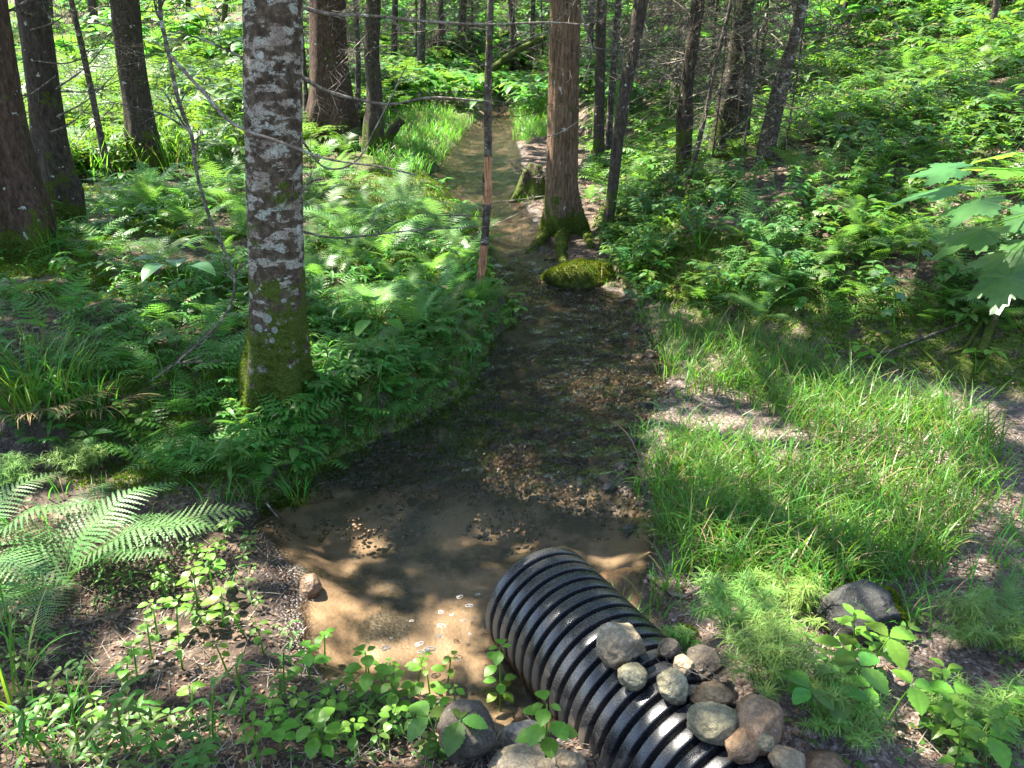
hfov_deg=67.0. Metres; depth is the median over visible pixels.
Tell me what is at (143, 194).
fern
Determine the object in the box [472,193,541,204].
stick
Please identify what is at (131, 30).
dark tree
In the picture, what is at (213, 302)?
fern
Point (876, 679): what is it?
leafy plant
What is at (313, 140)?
fern
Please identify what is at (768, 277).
fern
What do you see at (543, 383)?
stream stone
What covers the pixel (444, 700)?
seedling
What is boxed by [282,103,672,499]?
water
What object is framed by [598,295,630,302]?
stick
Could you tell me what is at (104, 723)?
leafy plant
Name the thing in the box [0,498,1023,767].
front herbs
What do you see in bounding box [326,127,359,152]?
fern
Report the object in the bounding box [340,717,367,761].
seedling
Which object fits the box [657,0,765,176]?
spruce sapling
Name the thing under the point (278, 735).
seedling
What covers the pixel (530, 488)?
stream stone
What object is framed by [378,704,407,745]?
seedling
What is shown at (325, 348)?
leafy plant
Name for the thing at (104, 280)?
moss
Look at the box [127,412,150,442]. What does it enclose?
seedling
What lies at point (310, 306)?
fern
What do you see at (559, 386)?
stream stone
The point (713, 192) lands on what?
shrub
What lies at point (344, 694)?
seedling
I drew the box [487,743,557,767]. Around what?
stone
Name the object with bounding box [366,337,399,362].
horsetail
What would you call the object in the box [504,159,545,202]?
stump
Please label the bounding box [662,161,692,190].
shrub
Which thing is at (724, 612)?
horsetail
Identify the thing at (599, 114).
slim tree
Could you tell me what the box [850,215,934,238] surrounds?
fern
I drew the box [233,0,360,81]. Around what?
dead spruce
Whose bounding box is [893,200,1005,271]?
fern
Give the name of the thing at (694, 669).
twig
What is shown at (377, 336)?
fern
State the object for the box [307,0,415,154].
slim tree
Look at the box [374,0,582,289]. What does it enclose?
broken snag
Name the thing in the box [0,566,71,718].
sedge clump
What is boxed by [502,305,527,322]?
plant
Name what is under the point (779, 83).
leaning tree
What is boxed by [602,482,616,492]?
stone
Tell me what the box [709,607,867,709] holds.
horsetail
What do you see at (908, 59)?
fern
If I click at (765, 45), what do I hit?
dead spruce
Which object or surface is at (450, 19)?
dead spruce
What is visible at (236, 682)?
leafy plant
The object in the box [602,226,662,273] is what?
shrub
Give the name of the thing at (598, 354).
stream stone
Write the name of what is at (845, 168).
shrub
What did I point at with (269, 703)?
leafy plant
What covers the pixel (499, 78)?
herbs
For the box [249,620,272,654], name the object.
seedling
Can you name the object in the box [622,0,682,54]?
tree
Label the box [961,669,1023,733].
horsetail
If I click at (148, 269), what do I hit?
leafy plant
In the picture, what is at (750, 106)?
spruce sapling
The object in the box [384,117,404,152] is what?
leaning stump
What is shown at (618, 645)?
stone
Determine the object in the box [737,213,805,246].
shrub
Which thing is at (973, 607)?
horsetail
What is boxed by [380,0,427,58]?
tree
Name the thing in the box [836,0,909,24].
tree
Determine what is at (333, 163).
fern
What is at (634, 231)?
shrub
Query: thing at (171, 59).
dead sapling
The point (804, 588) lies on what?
horsetail
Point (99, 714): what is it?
seedling
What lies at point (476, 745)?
stone
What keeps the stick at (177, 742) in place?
on the ground at (378, 592)
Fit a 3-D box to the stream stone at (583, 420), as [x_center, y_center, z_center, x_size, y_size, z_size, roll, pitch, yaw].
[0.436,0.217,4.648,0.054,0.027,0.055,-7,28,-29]
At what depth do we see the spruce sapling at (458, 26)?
26.32 m
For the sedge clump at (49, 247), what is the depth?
6.09 m
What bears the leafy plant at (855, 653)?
on the ground at (378, 592)
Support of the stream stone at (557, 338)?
on the ground at (378, 592)
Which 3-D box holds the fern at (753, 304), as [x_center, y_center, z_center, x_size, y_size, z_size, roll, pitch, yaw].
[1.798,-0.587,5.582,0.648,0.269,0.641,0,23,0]
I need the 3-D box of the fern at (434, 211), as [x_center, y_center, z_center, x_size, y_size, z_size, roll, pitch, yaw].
[-0.693,-1.564,7.295,1.128,0.488,1.006,13,26,28]
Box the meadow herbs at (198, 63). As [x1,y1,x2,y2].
[15,19,471,182]
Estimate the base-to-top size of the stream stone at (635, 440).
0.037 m
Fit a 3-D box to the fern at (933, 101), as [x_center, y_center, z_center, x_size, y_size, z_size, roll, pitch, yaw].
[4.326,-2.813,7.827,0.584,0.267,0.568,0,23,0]
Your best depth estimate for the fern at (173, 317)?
5.04 m
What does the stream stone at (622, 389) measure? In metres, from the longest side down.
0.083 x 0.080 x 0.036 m
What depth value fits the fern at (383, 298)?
5.36 m
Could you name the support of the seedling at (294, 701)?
on the ground at (378, 592)
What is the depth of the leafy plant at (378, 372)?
4.29 m
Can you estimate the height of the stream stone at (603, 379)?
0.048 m
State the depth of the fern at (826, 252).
5.67 m
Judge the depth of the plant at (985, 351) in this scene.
4.80 m
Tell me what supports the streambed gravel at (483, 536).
on the ground at (378, 592)
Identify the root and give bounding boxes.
[863,322,968,359]
[915,343,945,385]
[945,320,983,354]
[970,249,999,358]
[1002,307,1023,333]
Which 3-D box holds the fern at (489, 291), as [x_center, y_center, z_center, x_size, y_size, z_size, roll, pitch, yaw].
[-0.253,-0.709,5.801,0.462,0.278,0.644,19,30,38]
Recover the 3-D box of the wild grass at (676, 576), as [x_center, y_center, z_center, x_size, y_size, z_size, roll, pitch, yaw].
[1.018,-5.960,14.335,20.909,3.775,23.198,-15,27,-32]
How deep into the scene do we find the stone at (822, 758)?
2.14 m
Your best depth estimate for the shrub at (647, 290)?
6.35 m
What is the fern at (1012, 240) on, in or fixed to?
on the ground at (378, 592)
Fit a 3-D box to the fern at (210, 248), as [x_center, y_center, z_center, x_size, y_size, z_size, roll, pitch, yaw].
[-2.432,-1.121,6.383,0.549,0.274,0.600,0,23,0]
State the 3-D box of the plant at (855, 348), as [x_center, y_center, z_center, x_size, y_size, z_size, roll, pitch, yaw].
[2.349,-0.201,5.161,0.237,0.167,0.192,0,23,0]
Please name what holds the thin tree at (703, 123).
on the ground at (378, 592)
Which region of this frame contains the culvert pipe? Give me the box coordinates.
[486,547,781,767]
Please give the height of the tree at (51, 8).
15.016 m
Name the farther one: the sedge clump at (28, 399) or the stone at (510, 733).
the sedge clump at (28, 399)
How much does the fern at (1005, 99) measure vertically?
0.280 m
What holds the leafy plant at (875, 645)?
on the ground at (378, 592)
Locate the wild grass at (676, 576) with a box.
[0,12,1023,767]
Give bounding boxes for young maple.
[864,260,899,303]
[876,270,910,334]
[902,232,933,283]
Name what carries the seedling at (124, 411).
on the ground at (378, 592)
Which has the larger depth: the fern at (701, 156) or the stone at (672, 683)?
the fern at (701, 156)
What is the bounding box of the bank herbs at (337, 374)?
[0,132,508,487]
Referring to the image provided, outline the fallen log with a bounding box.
[468,34,546,85]
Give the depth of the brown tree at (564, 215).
8.14 m
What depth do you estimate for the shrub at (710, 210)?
6.51 m
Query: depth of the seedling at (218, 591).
2.82 m
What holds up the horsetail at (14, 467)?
on the ground at (378, 592)
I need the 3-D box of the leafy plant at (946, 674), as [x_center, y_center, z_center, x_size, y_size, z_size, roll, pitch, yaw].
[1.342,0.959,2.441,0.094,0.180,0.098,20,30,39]
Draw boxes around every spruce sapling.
[381,3,412,48]
[445,0,484,58]
[625,0,706,128]
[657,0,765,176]
[668,0,812,192]
[733,0,847,155]
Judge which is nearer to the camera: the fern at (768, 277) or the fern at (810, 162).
the fern at (768, 277)
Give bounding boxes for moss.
[0,158,1023,515]
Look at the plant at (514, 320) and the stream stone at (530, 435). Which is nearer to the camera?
the stream stone at (530, 435)
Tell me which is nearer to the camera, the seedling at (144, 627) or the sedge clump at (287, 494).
the seedling at (144, 627)
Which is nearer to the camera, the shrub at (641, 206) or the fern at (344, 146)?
the shrub at (641, 206)
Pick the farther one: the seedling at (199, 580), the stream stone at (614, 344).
the stream stone at (614, 344)
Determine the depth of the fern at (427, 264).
6.21 m
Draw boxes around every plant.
[0,582,55,648]
[0,697,59,767]
[41,694,104,761]
[83,673,160,767]
[122,255,224,296]
[183,676,241,746]
[215,652,263,713]
[235,710,277,766]
[255,690,286,728]
[267,644,299,699]
[303,369,337,411]
[312,343,346,383]
[340,333,372,386]
[341,295,412,335]
[362,355,404,405]
[377,333,409,378]
[407,700,487,759]
[501,317,517,327]
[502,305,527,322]
[506,293,525,306]
[681,309,709,327]
[783,670,870,725]
[785,651,888,696]
[813,621,916,687]
[822,344,845,363]
[832,603,874,650]
[843,669,938,722]
[848,341,879,364]
[850,642,876,675]
[857,351,896,371]
[865,632,892,676]
[919,688,973,746]
[920,657,962,706]
[930,680,1015,767]
[937,706,982,767]
[962,346,1007,374]
[977,703,1021,761]
[1009,686,1023,730]
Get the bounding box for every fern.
[0,471,102,587]
[0,481,252,635]
[81,177,137,199]
[98,174,180,204]
[110,161,189,197]
[114,235,228,264]
[138,198,237,230]
[139,178,189,198]
[146,299,201,323]
[170,163,242,194]
[173,159,244,186]
[180,173,244,211]
[187,289,248,310]
[188,191,246,238]
[193,235,242,261]
[199,151,244,174]
[205,144,244,163]
[206,171,244,190]
[206,417,248,428]
[209,429,231,458]
[222,443,295,475]
[243,171,370,205]
[303,138,340,161]
[303,149,359,178]
[303,186,360,216]
[303,199,423,235]
[303,208,373,236]
[304,218,327,253]
[304,237,350,282]
[306,291,366,313]
[307,157,354,186]
[310,224,374,266]
[317,280,386,322]
[318,183,409,222]
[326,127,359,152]
[326,214,442,269]
[332,325,414,351]
[342,278,416,311]
[348,157,477,219]
[349,258,408,281]
[362,260,440,304]
[367,199,493,242]
[368,192,436,211]
[370,365,439,418]
[383,286,468,340]
[389,250,473,272]
[394,334,462,374]
[404,253,478,299]
[406,280,471,331]
[413,337,467,377]
[415,202,501,237]
[428,295,487,344]
[432,217,502,262]
[446,277,495,300]
[459,271,519,306]
[578,184,599,202]
[588,181,634,199]
[624,143,661,154]
[681,159,730,183]
[683,277,730,301]
[687,248,757,281]
[692,144,729,165]
[706,130,760,154]
[708,185,795,240]
[709,221,804,267]
[713,279,812,324]
[716,216,802,239]
[735,241,834,287]
[765,146,822,177]
[787,224,896,264]
[791,144,828,171]
[794,156,861,183]
[795,195,850,219]
[804,195,885,221]
[816,172,893,202]
[837,197,903,241]
[842,145,890,165]
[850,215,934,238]
[854,223,943,252]
[876,51,917,71]
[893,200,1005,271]
[902,64,944,81]
[903,93,963,111]
[929,56,1005,79]
[944,178,1013,227]
[953,294,1023,317]
[957,234,1012,274]
[959,222,1023,273]
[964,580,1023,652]
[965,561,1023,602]
[972,89,1023,112]
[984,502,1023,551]
[997,230,1023,250]
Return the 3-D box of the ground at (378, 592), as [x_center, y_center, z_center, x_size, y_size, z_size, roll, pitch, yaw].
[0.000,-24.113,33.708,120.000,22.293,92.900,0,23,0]
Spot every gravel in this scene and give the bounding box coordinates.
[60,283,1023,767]
[263,265,678,542]
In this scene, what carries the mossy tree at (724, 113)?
on the ground at (378, 592)
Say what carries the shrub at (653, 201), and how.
on the ground at (378, 592)
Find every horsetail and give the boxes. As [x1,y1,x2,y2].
[0,450,46,489]
[35,433,122,474]
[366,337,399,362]
[662,623,705,652]
[684,565,790,633]
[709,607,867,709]
[752,560,834,632]
[790,675,904,759]
[915,665,1023,765]
[923,581,1023,657]
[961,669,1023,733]
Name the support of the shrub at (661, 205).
on the ground at (378, 592)
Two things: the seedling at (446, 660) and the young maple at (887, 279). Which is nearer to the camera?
the seedling at (446, 660)
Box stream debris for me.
[289,228,668,527]
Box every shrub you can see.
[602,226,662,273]
[617,196,669,225]
[617,236,651,264]
[624,271,661,307]
[626,214,686,267]
[628,172,664,191]
[637,192,681,222]
[637,195,670,210]
[640,195,673,212]
[659,158,714,196]
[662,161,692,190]
[667,191,727,243]
[669,194,729,234]
[670,201,739,251]
[684,163,725,189]
[687,245,760,300]
[702,180,748,211]
[716,172,773,215]
[717,156,766,185]
[720,260,768,293]
[722,166,760,196]
[736,217,778,250]
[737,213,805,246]
[743,213,790,252]
[751,219,807,255]
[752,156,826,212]
[753,240,816,272]
[757,201,819,250]
[757,241,806,274]
[784,179,830,205]
[790,183,840,209]
[813,147,886,190]
[839,74,896,115]
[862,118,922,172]
[891,50,924,68]
[900,90,966,130]
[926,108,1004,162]
[947,57,1004,97]
[978,113,1023,160]
[994,45,1023,89]
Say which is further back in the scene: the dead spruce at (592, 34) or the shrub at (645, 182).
the dead spruce at (592, 34)
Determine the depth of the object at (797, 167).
6.50 m
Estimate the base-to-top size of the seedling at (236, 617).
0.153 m
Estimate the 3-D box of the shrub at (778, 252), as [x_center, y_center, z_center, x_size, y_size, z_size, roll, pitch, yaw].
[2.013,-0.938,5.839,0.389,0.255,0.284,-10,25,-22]
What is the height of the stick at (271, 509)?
0.070 m
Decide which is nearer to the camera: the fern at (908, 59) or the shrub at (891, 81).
the shrub at (891, 81)
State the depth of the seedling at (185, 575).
2.89 m
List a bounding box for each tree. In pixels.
[0,0,59,259]
[14,0,181,227]
[16,0,157,181]
[48,0,68,31]
[53,0,202,174]
[86,0,100,46]
[127,0,589,431]
[185,0,201,19]
[220,0,228,22]
[302,11,362,118]
[303,0,364,152]
[307,0,363,134]
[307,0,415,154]
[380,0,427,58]
[385,0,467,67]
[427,0,479,62]
[443,0,483,52]
[470,0,768,264]
[495,0,540,75]
[526,0,548,66]
[547,0,612,167]
[562,0,741,244]
[579,0,680,161]
[583,0,593,50]
[598,0,754,175]
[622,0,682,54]
[658,0,714,47]
[664,0,912,169]
[665,0,811,184]
[670,0,841,161]
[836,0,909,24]
[988,0,999,28]
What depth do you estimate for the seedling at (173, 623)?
2.75 m
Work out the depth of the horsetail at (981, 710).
2.34 m
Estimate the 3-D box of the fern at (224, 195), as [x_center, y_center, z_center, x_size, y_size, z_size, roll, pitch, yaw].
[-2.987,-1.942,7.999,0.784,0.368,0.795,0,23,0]
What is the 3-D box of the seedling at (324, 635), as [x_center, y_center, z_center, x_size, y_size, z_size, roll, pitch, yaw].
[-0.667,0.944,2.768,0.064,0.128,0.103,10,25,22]
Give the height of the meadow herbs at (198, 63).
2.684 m
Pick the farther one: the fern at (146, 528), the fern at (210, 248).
the fern at (210, 248)
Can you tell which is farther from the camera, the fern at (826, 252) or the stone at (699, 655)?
the fern at (826, 252)
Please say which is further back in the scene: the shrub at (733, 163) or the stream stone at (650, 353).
the shrub at (733, 163)
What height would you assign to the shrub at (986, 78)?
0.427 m
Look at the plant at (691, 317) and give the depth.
5.82 m
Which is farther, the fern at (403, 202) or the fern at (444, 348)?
the fern at (403, 202)
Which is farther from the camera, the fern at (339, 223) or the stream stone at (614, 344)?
the fern at (339, 223)
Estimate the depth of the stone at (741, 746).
2.02 m
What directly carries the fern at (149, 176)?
on the ground at (378, 592)
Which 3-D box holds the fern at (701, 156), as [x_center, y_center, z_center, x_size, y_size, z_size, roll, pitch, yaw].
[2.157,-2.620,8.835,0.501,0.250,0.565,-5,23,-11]
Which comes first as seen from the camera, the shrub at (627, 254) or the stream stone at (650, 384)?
the stream stone at (650, 384)
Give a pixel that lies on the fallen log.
(501, 61)
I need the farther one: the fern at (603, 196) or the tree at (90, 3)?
the tree at (90, 3)
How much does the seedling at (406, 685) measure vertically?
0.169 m
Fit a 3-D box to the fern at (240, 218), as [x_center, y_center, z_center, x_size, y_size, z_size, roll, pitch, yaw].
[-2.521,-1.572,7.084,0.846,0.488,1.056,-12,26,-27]
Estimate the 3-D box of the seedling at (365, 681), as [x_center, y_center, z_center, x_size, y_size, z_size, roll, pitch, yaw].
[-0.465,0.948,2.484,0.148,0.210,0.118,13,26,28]
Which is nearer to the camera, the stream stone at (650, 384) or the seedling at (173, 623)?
the seedling at (173, 623)
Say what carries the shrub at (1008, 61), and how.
on the ground at (378, 592)
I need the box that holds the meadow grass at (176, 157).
[9,0,464,182]
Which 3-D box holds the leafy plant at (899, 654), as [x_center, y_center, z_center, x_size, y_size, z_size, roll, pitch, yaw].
[1.132,0.889,2.463,0.314,0.208,0.185,0,23,0]
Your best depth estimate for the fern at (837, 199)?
6.39 m
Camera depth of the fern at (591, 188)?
10.11 m
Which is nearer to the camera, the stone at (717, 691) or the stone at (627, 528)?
the stone at (717, 691)
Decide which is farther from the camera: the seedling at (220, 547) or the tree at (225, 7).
the tree at (225, 7)
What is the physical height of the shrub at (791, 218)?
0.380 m
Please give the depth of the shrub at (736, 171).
7.25 m
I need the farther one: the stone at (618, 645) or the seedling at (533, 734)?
the stone at (618, 645)
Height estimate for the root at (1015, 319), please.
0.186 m
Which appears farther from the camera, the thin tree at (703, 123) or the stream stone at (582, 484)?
the thin tree at (703, 123)
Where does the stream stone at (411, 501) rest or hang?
on the streambed gravel at (483, 536)
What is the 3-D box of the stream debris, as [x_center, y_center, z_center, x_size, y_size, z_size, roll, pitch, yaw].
[0.253,-0.556,6.251,2.035,0.201,6.070,3,23,7]
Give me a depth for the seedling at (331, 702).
2.37 m
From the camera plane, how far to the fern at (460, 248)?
6.60 m
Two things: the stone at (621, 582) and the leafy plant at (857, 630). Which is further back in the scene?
the stone at (621, 582)
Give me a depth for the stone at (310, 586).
3.12 m
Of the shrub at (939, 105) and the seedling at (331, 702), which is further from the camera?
the shrub at (939, 105)
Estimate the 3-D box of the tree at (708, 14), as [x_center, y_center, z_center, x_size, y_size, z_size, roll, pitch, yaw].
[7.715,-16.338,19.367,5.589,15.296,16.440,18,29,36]
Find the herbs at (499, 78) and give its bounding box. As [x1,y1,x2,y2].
[8,0,1020,119]
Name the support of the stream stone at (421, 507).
in the water
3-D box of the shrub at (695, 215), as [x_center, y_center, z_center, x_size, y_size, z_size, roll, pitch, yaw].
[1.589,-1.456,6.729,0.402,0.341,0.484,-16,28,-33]
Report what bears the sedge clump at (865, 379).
on the ground at (378, 592)
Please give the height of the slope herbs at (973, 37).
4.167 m
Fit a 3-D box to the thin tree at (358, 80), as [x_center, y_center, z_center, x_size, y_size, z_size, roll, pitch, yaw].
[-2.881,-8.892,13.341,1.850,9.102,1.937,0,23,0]
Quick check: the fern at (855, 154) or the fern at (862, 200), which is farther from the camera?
the fern at (855, 154)
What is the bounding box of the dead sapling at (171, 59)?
[99,0,416,382]
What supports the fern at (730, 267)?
on the ground at (378, 592)
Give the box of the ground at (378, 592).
[0,0,1023,767]
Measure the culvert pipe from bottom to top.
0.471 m
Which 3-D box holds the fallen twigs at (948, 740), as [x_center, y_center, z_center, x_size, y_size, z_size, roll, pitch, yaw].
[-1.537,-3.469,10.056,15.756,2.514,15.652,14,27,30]
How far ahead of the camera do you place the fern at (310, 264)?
5.95 m
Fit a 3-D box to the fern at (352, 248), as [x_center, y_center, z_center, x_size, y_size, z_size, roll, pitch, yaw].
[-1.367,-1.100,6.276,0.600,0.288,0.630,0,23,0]
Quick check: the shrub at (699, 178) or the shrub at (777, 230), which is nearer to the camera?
the shrub at (777, 230)
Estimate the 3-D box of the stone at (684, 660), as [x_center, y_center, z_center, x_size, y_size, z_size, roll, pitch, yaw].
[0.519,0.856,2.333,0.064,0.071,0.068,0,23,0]
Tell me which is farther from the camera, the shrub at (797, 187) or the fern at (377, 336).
the shrub at (797, 187)
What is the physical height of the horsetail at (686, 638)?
0.111 m
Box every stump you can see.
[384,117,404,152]
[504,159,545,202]
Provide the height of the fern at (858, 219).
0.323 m
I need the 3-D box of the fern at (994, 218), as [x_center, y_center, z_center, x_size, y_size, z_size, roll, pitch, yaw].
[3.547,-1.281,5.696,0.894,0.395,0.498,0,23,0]
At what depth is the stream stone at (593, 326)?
6.06 m
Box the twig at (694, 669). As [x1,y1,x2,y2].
[654,649,720,681]
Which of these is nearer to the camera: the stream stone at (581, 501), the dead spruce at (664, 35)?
the stream stone at (581, 501)
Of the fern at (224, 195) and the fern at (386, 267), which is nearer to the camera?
the fern at (386, 267)
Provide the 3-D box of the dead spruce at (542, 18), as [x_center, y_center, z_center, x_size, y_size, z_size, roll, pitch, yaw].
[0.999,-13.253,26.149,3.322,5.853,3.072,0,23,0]
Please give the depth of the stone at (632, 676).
2.28 m
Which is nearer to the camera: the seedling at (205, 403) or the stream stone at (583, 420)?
the seedling at (205, 403)
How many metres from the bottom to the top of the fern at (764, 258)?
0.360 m
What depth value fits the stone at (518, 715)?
2.62 m
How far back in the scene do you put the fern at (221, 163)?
10.30 m
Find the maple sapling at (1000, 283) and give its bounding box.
[891,152,1023,314]
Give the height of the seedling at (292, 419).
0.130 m
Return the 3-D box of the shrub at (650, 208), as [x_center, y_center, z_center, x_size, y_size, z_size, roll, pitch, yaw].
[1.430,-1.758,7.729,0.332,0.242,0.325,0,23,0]
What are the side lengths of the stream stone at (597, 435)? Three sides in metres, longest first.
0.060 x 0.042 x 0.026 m
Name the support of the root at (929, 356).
on the ground at (378, 592)
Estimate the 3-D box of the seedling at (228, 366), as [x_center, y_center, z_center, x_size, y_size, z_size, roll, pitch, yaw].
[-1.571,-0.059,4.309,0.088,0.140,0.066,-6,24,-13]
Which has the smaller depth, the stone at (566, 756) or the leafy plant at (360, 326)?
the stone at (566, 756)
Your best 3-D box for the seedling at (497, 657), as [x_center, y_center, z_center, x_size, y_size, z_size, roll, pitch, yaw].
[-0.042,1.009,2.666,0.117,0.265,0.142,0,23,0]
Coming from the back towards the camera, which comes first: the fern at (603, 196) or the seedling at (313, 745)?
the fern at (603, 196)
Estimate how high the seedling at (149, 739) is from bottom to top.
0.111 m
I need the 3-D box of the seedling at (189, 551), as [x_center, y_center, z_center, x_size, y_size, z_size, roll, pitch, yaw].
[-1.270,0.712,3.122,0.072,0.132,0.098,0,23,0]
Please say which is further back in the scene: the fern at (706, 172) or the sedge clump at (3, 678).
the fern at (706, 172)
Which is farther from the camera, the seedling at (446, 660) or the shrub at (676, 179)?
the shrub at (676, 179)
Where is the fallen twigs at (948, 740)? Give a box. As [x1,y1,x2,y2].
[0,86,1023,767]
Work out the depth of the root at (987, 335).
4.95 m
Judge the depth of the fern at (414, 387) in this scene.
4.45 m
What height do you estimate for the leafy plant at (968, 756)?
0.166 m
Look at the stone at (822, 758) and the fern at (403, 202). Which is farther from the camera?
the fern at (403, 202)
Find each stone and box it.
[299,573,321,598]
[407,497,416,506]
[417,502,427,510]
[425,442,436,449]
[425,492,440,501]
[436,698,497,765]
[475,468,485,475]
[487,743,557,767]
[488,442,497,451]
[501,719,540,747]
[512,706,533,721]
[520,433,533,439]
[524,486,534,494]
[525,502,532,506]
[542,381,551,385]
[550,336,561,343]
[555,749,587,767]
[556,381,566,388]
[575,480,586,487]
[577,498,586,505]
[581,417,588,422]
[590,323,599,330]
[591,434,600,437]
[594,350,606,357]
[596,622,645,669]
[597,474,610,483]
[598,376,608,381]
[599,567,640,594]
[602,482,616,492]
[610,306,619,312]
[611,341,623,347]
[617,662,647,690]
[619,386,630,392]
[621,523,637,534]
[627,436,638,444]
[645,381,654,388]
[646,349,655,357]
[656,667,687,705]
[658,638,680,659]
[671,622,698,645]
[673,654,694,677]
[686,701,737,745]
[687,644,724,680]
[690,680,734,704]
[724,727,759,764]
[735,693,783,755]
[757,733,774,752]
[767,744,805,767]
[805,749,848,767]
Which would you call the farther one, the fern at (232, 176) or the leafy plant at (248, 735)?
the fern at (232, 176)
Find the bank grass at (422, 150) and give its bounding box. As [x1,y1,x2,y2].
[368,96,547,175]
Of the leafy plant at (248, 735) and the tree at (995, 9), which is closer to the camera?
the leafy plant at (248, 735)
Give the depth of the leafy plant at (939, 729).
2.24 m
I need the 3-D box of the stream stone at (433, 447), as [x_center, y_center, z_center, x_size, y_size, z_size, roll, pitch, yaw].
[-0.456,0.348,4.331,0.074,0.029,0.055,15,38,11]
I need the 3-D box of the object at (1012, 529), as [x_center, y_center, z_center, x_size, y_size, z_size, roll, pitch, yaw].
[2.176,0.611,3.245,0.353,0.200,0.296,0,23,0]
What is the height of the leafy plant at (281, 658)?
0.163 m
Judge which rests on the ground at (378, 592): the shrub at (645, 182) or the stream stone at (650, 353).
the shrub at (645, 182)
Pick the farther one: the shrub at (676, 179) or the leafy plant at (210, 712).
the shrub at (676, 179)
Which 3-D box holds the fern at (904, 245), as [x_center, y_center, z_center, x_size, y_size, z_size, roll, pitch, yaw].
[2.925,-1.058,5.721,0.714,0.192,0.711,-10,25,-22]
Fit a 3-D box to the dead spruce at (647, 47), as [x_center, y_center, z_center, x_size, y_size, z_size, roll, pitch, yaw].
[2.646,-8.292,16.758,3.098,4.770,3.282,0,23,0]
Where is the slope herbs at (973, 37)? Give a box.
[578,0,1023,332]
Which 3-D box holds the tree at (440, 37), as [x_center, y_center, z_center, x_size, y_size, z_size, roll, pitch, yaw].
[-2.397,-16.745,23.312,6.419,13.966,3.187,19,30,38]
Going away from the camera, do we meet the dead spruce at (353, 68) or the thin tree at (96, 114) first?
the thin tree at (96, 114)
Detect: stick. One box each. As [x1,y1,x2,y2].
[169,715,202,750]
[265,502,293,527]
[458,194,540,240]
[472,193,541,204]
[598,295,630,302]
[646,568,743,597]
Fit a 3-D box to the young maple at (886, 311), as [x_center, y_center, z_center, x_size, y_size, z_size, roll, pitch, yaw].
[2.547,-0.549,5.229,0.224,0.432,0.262,-13,26,-27]
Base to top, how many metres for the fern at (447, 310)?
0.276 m
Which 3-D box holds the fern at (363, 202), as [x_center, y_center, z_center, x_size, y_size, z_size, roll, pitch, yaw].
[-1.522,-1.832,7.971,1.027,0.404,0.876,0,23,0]
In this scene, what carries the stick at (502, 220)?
on the ground at (378, 592)
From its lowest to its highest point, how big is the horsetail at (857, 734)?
0.158 m
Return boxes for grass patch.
[590,295,1023,599]
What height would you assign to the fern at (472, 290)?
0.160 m
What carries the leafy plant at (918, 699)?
on the ground at (378, 592)
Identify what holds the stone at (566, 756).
on the ground at (378, 592)
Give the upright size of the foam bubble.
0.011 m
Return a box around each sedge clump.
[0,307,126,423]
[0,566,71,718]
[4,338,166,422]
[17,211,89,257]
[261,470,323,508]
[821,337,900,404]
[912,363,1023,441]
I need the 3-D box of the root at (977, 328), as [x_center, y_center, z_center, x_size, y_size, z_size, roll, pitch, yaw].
[2.950,-0.295,5.009,0.280,0.202,0.077,-10,25,-23]
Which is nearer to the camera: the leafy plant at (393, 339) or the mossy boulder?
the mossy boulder
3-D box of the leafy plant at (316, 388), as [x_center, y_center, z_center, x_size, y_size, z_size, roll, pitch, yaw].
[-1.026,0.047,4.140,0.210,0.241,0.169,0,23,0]
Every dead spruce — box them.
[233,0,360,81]
[303,0,420,84]
[379,0,467,61]
[406,0,484,59]
[445,0,502,55]
[473,0,549,59]
[502,0,581,70]
[530,0,632,80]
[579,0,684,95]
[615,0,731,115]
[641,0,819,123]
[665,0,862,110]
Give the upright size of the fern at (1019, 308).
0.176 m
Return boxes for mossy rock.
[540,257,615,289]
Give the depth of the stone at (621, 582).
3.23 m
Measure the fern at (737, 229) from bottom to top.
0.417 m
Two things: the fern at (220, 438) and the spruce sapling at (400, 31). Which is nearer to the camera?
the fern at (220, 438)
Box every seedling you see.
[5,649,36,675]
[10,720,46,756]
[37,680,65,707]
[51,692,77,724]
[81,690,111,738]
[107,651,134,681]
[112,399,137,427]
[123,641,151,674]
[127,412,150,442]
[132,727,166,760]
[133,615,159,659]
[137,597,164,632]
[142,409,157,435]
[151,564,167,602]
[158,595,192,634]
[165,633,186,669]
[175,561,203,608]
[176,680,205,718]
[184,543,206,577]
[193,548,225,593]
[195,395,216,420]
[200,581,234,626]
[203,640,229,673]
[207,537,226,557]
[214,602,244,634]
[221,362,236,383]
[228,687,251,733]
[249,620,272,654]
[261,706,299,751]
[286,640,331,680]
[287,686,307,714]
[290,409,304,432]
[296,706,344,760]
[312,688,347,721]
[314,628,335,664]
[331,671,360,711]
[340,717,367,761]
[343,644,392,707]
[360,650,378,672]
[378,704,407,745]
[381,670,414,716]
[384,657,399,685]
[405,651,431,695]
[407,663,447,707]
[439,684,464,705]
[442,650,457,690]
[483,639,515,711]
[515,690,578,758]
[674,388,681,406]
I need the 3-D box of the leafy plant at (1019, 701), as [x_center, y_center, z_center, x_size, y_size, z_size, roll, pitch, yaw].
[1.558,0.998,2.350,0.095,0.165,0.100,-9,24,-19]
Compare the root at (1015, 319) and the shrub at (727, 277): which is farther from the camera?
the shrub at (727, 277)
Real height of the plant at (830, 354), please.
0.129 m
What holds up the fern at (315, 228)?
on the ground at (378, 592)

